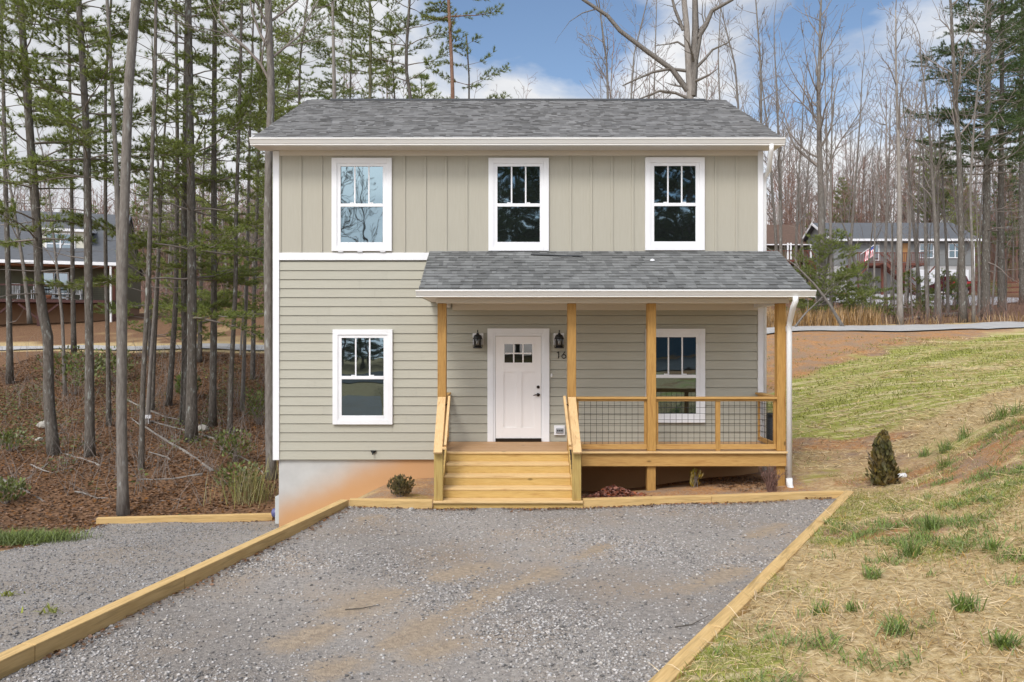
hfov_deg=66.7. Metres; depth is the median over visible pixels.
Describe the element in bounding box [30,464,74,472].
fallen log
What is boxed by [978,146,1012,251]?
bare tree
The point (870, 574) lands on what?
weed tuft
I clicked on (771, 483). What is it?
twiggy shrub
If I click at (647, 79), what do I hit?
bare tree
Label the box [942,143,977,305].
bare tree
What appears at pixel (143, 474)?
undergrowth
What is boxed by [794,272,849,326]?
bare tree
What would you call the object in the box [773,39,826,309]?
bare tree
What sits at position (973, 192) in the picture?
bare tree
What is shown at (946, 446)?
weed tuft
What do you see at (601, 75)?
bare tree
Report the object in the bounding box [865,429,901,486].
conical evergreen
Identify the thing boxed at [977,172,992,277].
bare tree
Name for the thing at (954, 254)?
window
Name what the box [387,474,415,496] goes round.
round shrub
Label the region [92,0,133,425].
pine tree
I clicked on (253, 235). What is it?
pine tree
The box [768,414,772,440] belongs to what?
vent pipe
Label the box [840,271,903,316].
young pine
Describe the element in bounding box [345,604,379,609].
twig
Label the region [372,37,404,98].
bare tree
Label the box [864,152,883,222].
bare tree
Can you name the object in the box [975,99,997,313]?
bare tree
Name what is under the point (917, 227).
bare tree
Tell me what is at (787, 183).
bare tree
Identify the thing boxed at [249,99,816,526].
house
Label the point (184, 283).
pine tree
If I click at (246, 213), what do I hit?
bare tree
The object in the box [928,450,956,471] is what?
weed tuft
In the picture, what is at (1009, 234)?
pine tree
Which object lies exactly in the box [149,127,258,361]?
pine tree
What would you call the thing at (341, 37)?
pine tree
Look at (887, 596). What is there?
straw
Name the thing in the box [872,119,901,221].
bare tree
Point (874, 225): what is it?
bare tree
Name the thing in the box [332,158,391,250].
window
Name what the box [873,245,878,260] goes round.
window
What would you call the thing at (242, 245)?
bare tree
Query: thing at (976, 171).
bare tree
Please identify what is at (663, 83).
bare tree
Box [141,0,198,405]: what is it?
pine tree
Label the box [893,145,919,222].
bare tree
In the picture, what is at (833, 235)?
bare tree
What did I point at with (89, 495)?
fallen log
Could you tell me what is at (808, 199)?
bare tree
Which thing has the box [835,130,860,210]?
bare tree
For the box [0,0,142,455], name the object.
pine tree
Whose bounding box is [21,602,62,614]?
weed tuft
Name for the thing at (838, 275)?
young pine
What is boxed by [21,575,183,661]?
landscape timber
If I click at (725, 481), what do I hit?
fallen leaves
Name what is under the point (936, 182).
bare tree
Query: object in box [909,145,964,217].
pine tree
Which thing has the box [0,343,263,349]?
road
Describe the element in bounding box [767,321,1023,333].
road
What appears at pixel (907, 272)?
young pine
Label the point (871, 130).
bare tree
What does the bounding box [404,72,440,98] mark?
pine tree
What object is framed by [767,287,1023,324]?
undergrowth
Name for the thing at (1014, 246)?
pine tree
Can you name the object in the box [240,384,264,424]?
leafy bush
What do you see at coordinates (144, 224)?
bare tree
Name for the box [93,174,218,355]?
pine tree
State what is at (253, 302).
pine tree
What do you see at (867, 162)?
bare tree
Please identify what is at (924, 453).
weed tuft
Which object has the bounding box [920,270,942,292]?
garage door
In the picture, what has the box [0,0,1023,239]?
sky
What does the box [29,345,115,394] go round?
leafy bush
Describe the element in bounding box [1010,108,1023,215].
bare tree
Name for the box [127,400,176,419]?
fallen log
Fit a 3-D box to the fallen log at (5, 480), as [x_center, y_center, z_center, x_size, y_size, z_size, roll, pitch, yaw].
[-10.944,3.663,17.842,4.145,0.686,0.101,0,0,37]
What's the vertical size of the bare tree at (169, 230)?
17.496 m
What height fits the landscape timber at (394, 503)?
0.150 m
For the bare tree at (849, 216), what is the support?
on the ground at (826, 350)
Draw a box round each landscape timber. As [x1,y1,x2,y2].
[0,644,34,679]
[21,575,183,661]
[96,513,272,523]
[174,499,348,588]
[349,498,431,508]
[582,495,710,507]
[648,624,722,681]
[708,549,796,628]
[710,490,843,502]
[786,490,853,551]
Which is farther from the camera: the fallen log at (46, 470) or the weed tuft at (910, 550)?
the fallen log at (46, 470)
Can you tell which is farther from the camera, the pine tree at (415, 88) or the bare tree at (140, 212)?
the bare tree at (140, 212)
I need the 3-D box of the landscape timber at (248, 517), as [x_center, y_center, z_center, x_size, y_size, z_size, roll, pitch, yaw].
[-6.810,3.751,16.268,3.473,0.200,0.140,1,0,-10]
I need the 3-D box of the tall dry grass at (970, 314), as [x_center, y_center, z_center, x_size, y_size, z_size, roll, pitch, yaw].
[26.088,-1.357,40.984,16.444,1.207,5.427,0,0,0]
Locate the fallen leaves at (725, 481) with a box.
[581,475,766,497]
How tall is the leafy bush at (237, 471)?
0.816 m
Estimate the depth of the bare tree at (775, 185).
101.36 m
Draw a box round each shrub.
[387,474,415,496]
[689,467,703,487]
[760,466,787,491]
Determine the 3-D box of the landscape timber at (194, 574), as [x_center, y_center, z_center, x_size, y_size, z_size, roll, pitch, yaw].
[-3.164,2.635,10.569,0.140,0.150,4.495,0,-1,11]
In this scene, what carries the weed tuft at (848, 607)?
on the ground at (826, 350)
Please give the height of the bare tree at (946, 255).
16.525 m
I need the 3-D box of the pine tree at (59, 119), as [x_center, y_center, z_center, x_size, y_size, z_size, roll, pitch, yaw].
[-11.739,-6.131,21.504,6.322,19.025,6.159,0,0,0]
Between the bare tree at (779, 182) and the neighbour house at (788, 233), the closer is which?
the bare tree at (779, 182)
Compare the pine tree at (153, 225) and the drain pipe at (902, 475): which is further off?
the pine tree at (153, 225)
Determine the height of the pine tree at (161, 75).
12.797 m
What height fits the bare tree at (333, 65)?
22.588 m
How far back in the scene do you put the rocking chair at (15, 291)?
53.40 m
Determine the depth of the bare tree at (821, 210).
41.86 m
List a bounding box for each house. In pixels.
[0,210,142,325]
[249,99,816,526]
[767,225,816,282]
[803,223,981,294]
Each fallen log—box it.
[0,476,44,501]
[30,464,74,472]
[63,453,100,465]
[74,491,106,498]
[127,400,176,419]
[132,418,213,471]
[138,473,202,479]
[149,452,209,460]
[150,421,214,438]
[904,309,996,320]
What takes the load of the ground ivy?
on the ground at (826, 350)
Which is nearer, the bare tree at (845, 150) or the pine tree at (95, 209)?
the pine tree at (95, 209)
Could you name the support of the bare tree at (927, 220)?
on the ground at (826, 350)
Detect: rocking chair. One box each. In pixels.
[11,283,19,298]
[49,286,58,298]
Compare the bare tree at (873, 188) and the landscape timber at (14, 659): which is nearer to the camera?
the landscape timber at (14, 659)
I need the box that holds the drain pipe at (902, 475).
[898,473,906,477]
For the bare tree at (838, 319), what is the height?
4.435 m
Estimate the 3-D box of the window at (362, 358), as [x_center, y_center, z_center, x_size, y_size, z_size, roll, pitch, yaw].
[-2.954,0.711,15.386,1.183,1.877,0.067,0,0,0]
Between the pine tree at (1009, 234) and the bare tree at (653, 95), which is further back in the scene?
the pine tree at (1009, 234)
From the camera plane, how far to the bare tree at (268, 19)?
19.32 m
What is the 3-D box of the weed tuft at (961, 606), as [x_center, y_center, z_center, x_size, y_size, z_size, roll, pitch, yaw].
[3.632,2.069,6.175,0.348,0.204,0.375,0,0,0]
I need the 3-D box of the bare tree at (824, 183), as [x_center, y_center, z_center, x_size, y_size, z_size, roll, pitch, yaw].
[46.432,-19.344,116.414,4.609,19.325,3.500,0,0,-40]
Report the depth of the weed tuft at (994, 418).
14.90 m
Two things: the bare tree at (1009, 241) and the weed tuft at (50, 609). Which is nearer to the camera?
the weed tuft at (50, 609)
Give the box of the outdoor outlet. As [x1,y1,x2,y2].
[554,425,564,434]
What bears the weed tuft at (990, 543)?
on the ground at (826, 350)
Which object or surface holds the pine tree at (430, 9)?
on the ground at (826, 350)
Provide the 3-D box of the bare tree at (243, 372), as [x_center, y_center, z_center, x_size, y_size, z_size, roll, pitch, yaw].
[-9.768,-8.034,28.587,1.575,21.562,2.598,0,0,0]
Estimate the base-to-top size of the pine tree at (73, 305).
21.519 m
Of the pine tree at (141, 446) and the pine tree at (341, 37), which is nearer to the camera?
the pine tree at (141, 446)
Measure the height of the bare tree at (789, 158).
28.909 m
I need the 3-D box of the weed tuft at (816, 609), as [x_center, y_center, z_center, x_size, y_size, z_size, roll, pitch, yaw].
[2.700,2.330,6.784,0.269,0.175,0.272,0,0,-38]
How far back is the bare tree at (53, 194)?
76.36 m
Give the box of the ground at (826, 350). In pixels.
[0,248,1023,681]
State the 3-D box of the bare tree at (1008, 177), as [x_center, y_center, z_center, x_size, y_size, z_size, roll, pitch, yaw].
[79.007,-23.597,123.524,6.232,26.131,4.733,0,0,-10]
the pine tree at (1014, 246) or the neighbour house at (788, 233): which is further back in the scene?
the pine tree at (1014, 246)
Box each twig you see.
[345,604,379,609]
[675,615,708,627]
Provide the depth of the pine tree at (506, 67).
32.83 m
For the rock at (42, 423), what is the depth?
25.80 m
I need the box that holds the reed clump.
[203,458,278,508]
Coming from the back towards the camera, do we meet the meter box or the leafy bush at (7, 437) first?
the leafy bush at (7, 437)
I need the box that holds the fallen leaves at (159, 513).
[0,353,278,547]
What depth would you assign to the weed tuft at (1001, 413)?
14.63 m
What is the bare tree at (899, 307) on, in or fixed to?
on the ground at (826, 350)
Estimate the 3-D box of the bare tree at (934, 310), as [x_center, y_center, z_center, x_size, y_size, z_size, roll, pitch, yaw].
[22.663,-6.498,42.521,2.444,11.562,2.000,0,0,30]
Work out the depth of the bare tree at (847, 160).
107.74 m
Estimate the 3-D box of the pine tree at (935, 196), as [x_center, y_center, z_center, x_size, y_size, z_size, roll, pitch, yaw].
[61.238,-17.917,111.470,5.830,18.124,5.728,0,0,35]
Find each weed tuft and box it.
[0,590,25,596]
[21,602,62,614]
[804,599,833,615]
[833,596,866,612]
[861,561,888,579]
[875,609,914,639]
[891,536,930,558]
[907,509,949,530]
[914,444,936,457]
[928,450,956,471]
[932,433,955,453]
[946,587,988,612]
[947,424,979,442]
[972,531,1016,553]
[979,625,1023,654]
[985,409,998,423]
[992,398,1017,420]
[1005,396,1023,414]
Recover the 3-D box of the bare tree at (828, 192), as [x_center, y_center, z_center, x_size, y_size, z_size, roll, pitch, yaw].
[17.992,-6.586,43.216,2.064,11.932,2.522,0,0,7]
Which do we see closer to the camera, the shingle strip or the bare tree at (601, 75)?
the shingle strip
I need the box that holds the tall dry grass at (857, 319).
[767,304,888,327]
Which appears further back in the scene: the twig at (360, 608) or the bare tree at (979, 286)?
the bare tree at (979, 286)
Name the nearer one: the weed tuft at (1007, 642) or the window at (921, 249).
the weed tuft at (1007, 642)
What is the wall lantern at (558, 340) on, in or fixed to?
attached to the house at (410, 236)
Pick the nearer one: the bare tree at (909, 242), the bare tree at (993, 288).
the bare tree at (909, 242)
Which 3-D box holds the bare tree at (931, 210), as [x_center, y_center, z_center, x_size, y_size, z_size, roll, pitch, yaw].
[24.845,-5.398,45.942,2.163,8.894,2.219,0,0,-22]
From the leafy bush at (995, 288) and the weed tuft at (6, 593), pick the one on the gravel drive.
the weed tuft at (6, 593)
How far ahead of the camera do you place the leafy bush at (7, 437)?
22.37 m
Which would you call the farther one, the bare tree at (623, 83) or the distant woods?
the distant woods
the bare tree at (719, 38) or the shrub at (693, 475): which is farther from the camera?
the bare tree at (719, 38)
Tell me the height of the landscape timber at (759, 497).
0.150 m
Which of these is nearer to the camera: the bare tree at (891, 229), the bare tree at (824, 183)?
the bare tree at (891, 229)
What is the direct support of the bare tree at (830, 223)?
on the ground at (826, 350)
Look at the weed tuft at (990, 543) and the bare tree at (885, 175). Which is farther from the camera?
the bare tree at (885, 175)
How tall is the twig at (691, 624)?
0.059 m
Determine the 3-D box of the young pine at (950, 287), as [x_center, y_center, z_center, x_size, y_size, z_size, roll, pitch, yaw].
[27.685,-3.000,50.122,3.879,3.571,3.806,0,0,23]
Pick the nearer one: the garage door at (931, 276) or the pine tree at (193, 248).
the pine tree at (193, 248)
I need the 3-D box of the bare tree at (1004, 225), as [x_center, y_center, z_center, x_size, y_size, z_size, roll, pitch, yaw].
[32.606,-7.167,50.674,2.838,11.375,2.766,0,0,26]
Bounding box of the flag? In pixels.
[861,245,873,261]
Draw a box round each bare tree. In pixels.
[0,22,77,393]
[0,87,41,323]
[12,129,52,210]
[15,148,53,209]
[39,144,69,211]
[105,0,119,462]
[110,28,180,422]
[116,0,140,515]
[130,178,146,271]
[136,197,163,251]
[141,178,162,281]
[142,0,355,480]
[155,161,181,298]
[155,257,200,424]
[179,164,210,238]
[181,110,218,270]
[195,164,228,357]
[202,126,241,289]
[228,139,260,234]
[232,193,253,297]
[235,0,266,411]
[235,169,253,289]
[239,152,262,354]
[240,196,263,272]
[331,0,335,98]
[331,28,360,96]
[342,57,373,98]
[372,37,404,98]
[373,59,395,98]
[556,0,762,98]
[576,0,625,98]
[590,0,664,98]
[595,26,628,98]
[613,70,628,98]
[624,42,675,98]
[637,0,682,98]
[651,57,675,98]
[677,27,729,101]
[694,0,750,114]
[703,65,715,99]
[705,0,773,120]
[734,0,794,125]
[748,21,815,250]
[750,2,807,255]
[760,0,885,315]
[763,98,801,224]
[767,240,843,325]
[772,127,803,224]
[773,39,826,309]
[773,94,810,302]
[773,100,811,203]
[786,162,805,229]
[787,17,855,307]
[793,111,825,229]
[794,122,825,265]
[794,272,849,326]
[798,15,847,301]
[800,151,817,225]
[811,148,835,218]
[817,119,848,300]
[824,175,845,309]
[825,103,860,206]
[832,106,866,215]
[833,200,866,311]
[834,119,868,221]
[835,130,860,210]
[843,12,892,307]
[849,83,903,305]
[849,116,885,208]
[851,157,882,222]
[860,123,903,288]
[861,0,938,324]
[861,130,886,222]
[863,115,895,214]
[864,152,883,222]
[865,62,913,218]
[867,52,935,314]
[868,103,894,299]
[872,117,926,320]
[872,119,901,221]
[877,135,894,303]
[878,84,928,306]
[879,2,972,321]
[880,61,948,320]
[886,99,920,222]
[891,154,915,316]
[892,52,953,312]
[893,134,923,222]
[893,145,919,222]
[902,115,949,320]
[902,139,937,320]
[904,180,956,283]
[905,163,945,256]
[907,0,1015,322]
[910,51,968,312]
[918,80,948,263]
[936,126,981,308]
[941,0,1023,322]
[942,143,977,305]
[943,153,978,311]
[948,95,990,318]
[955,112,983,219]
[955,131,982,225]
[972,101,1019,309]
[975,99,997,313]
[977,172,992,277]
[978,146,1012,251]
[979,181,1023,301]
[990,163,1023,293]
[991,110,1021,308]
[991,128,1018,230]
[993,129,1018,259]
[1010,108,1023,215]
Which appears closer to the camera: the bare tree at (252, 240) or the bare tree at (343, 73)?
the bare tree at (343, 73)
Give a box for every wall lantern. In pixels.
[473,330,482,347]
[553,330,563,347]
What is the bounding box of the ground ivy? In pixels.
[0,348,264,514]
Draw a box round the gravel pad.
[0,498,835,681]
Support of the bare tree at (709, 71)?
on the ground at (826, 350)
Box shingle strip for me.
[531,254,582,256]
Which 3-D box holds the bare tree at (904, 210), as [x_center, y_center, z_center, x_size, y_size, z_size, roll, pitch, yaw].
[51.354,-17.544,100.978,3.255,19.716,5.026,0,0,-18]
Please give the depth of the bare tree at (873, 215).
48.90 m
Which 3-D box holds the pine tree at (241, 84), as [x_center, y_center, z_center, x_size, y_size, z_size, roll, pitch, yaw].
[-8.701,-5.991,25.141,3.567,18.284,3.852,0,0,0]
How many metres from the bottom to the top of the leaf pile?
0.313 m
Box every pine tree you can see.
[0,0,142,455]
[0,0,217,457]
[0,1,77,382]
[17,9,119,352]
[22,0,280,442]
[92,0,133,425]
[92,205,98,213]
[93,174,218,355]
[103,69,210,409]
[109,0,246,424]
[120,0,182,470]
[128,0,286,426]
[131,179,156,294]
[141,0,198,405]
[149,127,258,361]
[152,153,181,299]
[152,210,173,296]
[163,0,304,379]
[172,0,296,433]
[217,199,233,287]
[241,0,367,234]
[241,67,304,308]
[244,195,263,267]
[252,168,272,263]
[300,0,398,98]
[316,0,431,98]
[326,0,468,98]
[365,33,423,98]
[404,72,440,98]
[420,0,503,98]
[428,34,510,98]
[826,176,852,222]
[833,184,862,222]
[902,136,948,222]
[903,0,1023,319]
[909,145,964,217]
[925,156,954,222]
[932,159,973,222]
[939,0,1023,316]
[942,175,981,273]
[967,0,1023,304]
[990,158,1018,280]
[992,157,1018,230]
[1007,201,1018,277]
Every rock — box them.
[36,421,44,427]
[198,424,208,430]
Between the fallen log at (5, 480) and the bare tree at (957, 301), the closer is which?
the fallen log at (5, 480)
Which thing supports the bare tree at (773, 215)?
on the ground at (826, 350)
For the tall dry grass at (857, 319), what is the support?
on the ground at (826, 350)
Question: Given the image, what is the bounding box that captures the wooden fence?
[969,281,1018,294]
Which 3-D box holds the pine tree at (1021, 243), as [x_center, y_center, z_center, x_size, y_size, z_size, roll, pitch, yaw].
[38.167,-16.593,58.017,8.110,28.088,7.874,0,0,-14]
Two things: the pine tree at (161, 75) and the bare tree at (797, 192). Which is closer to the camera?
the pine tree at (161, 75)
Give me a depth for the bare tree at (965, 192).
55.16 m
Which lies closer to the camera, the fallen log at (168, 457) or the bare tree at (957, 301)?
the fallen log at (168, 457)
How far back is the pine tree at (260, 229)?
49.24 m
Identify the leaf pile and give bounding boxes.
[581,484,646,497]
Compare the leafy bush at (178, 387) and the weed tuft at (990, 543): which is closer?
the weed tuft at (990, 543)
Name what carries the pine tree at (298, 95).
on the ground at (826, 350)
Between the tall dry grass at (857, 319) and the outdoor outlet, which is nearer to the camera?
the outdoor outlet
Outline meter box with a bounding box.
[271,495,278,526]
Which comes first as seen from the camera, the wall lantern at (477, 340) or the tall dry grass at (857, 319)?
the wall lantern at (477, 340)
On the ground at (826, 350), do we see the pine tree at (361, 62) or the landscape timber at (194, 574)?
the pine tree at (361, 62)
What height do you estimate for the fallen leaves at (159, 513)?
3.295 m
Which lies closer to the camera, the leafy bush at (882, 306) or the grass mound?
the grass mound
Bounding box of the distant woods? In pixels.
[0,147,1018,295]
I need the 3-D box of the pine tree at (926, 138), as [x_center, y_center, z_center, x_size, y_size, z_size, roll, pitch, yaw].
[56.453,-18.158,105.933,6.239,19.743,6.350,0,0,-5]
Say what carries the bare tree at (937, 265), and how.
on the ground at (826, 350)
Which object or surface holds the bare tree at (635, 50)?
on the ground at (826, 350)
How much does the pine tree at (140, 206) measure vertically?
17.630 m
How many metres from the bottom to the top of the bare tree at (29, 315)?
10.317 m
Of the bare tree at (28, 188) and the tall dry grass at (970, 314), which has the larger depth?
the bare tree at (28, 188)
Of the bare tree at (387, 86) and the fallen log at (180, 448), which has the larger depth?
the bare tree at (387, 86)
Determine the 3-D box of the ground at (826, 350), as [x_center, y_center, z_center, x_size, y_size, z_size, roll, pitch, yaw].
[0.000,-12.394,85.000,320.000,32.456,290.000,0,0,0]
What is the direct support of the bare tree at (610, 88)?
on the ground at (826, 350)
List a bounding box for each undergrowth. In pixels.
[0,331,264,509]
[141,271,263,304]
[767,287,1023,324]
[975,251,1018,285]
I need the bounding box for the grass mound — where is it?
[0,525,103,546]
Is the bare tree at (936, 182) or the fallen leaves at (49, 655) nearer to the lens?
the fallen leaves at (49, 655)
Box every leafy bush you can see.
[0,427,33,451]
[0,476,30,503]
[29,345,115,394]
[95,345,140,381]
[174,372,201,393]
[213,427,256,461]
[213,459,268,492]
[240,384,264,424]
[872,302,895,318]
[903,298,942,316]
[975,282,1012,295]
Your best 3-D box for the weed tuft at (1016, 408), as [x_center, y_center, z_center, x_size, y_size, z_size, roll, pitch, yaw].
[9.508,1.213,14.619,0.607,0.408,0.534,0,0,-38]
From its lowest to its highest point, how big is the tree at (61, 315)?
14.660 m
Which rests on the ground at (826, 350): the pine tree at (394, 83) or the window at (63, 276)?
the pine tree at (394, 83)
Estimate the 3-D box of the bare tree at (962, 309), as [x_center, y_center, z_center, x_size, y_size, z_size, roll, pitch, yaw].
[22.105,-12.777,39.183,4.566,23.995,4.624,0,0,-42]
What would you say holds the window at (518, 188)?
in the house at (410, 236)
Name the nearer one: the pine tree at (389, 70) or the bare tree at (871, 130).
the pine tree at (389, 70)
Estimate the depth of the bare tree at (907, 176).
97.13 m
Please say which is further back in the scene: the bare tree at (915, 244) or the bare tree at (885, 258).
the bare tree at (885, 258)
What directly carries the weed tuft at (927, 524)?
on the ground at (826, 350)
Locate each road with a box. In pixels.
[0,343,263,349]
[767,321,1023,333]
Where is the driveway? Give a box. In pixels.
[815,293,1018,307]
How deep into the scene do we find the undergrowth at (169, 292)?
84.55 m
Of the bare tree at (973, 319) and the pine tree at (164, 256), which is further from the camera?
the pine tree at (164, 256)
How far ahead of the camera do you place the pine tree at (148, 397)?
26.36 m
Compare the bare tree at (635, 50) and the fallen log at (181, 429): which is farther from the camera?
the bare tree at (635, 50)
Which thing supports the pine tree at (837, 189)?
on the ground at (826, 350)
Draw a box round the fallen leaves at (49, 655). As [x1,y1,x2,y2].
[43,497,830,658]
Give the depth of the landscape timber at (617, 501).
12.99 m
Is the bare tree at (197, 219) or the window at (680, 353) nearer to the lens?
the window at (680, 353)
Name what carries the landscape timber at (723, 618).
on the ground at (826, 350)
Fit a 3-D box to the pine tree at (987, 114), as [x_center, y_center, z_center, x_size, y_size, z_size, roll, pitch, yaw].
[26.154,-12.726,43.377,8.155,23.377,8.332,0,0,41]
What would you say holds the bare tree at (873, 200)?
on the ground at (826, 350)
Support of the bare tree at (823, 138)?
on the ground at (826, 350)
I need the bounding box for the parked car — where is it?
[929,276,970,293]
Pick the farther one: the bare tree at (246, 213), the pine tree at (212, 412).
the bare tree at (246, 213)
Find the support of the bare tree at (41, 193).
on the ground at (826, 350)
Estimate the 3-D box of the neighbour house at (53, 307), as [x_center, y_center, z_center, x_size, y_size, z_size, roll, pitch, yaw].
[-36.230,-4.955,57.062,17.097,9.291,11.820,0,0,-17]
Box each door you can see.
[495,336,540,441]
[902,243,907,261]
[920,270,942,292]
[944,270,968,292]
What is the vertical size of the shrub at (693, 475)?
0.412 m
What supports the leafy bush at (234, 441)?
on the ground at (826, 350)
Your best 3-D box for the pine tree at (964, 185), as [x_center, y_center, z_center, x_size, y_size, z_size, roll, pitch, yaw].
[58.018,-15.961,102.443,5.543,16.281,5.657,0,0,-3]
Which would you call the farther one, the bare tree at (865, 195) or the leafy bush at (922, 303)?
the bare tree at (865, 195)
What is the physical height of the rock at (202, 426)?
0.326 m
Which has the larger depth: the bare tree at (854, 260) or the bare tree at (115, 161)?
the bare tree at (854, 260)
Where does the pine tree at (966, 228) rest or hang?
on the ground at (826, 350)
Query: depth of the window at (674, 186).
15.39 m
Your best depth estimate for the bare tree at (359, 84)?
66.74 m
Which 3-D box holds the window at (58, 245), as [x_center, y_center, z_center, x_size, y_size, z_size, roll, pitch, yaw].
[-31.422,-6.757,54.103,1.849,1.529,0.070,0,0,-17]
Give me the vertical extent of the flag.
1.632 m
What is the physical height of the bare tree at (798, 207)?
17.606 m
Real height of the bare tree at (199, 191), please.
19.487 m
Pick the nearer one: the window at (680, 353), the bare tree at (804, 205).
the window at (680, 353)
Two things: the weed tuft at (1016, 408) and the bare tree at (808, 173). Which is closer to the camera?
the weed tuft at (1016, 408)
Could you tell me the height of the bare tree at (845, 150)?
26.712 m
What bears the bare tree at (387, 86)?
on the ground at (826, 350)
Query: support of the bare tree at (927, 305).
on the ground at (826, 350)
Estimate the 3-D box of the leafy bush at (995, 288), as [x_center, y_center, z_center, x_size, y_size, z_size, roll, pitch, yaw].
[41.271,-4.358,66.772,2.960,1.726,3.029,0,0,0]
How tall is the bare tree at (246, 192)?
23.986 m
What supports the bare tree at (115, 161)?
on the ground at (826, 350)
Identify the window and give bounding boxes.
[44,272,68,298]
[45,232,74,247]
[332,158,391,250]
[333,329,392,423]
[488,158,548,250]
[645,157,704,250]
[645,329,704,422]
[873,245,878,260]
[919,243,933,257]
[948,243,957,257]
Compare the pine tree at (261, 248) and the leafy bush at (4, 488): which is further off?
the pine tree at (261, 248)
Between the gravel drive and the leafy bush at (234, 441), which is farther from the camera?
the leafy bush at (234, 441)
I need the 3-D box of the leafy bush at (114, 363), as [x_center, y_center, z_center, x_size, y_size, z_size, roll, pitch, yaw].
[-17.039,0.977,33.389,2.052,1.689,1.937,0,0,30]
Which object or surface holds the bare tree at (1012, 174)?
on the ground at (826, 350)
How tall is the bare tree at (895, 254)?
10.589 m
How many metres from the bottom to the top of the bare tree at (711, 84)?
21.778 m
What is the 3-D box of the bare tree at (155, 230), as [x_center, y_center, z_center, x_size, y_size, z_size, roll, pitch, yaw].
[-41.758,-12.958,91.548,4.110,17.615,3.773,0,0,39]
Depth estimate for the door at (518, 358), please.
15.37 m
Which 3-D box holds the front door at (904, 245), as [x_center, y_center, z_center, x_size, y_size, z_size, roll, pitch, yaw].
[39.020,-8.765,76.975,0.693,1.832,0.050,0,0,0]
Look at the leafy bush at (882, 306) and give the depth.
45.32 m
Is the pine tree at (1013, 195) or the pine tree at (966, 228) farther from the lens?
the pine tree at (1013, 195)
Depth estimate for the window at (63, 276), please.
55.00 m
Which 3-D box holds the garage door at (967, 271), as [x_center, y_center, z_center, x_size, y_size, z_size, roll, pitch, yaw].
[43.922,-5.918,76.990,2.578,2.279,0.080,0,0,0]
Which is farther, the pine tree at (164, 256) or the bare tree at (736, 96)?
the pine tree at (164, 256)
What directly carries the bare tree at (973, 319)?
on the ground at (826, 350)
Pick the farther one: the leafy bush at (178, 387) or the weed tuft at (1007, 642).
the leafy bush at (178, 387)
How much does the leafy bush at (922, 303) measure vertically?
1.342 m
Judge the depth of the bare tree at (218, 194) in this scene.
91.74 m
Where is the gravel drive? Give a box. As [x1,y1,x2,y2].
[0,521,278,652]
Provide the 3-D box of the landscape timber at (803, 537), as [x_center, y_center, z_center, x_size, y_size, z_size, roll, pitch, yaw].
[4.544,2.592,11.261,0.140,0.150,4.681,0,-1,31]
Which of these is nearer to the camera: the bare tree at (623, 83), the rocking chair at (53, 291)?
the rocking chair at (53, 291)
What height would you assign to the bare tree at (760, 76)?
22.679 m
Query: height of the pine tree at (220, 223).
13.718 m
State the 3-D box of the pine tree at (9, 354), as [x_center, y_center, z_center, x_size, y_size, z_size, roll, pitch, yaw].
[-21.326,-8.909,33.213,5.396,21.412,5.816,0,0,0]
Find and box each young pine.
[786,228,883,316]
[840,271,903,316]
[877,270,942,315]
[909,268,975,312]
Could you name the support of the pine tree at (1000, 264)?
on the ground at (826, 350)
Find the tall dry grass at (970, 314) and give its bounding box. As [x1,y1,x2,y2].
[867,310,1023,324]
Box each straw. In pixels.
[665,414,1023,681]
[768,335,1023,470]
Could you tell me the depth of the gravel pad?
7.89 m
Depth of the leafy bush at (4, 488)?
17.29 m
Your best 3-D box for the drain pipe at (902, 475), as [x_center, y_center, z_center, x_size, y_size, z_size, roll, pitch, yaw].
[6.817,2.417,13.934,0.507,0.147,0.128,0,0,45]
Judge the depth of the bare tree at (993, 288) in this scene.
52.17 m
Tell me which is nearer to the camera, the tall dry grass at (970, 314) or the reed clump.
the reed clump
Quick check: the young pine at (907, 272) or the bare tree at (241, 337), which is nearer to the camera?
the bare tree at (241, 337)

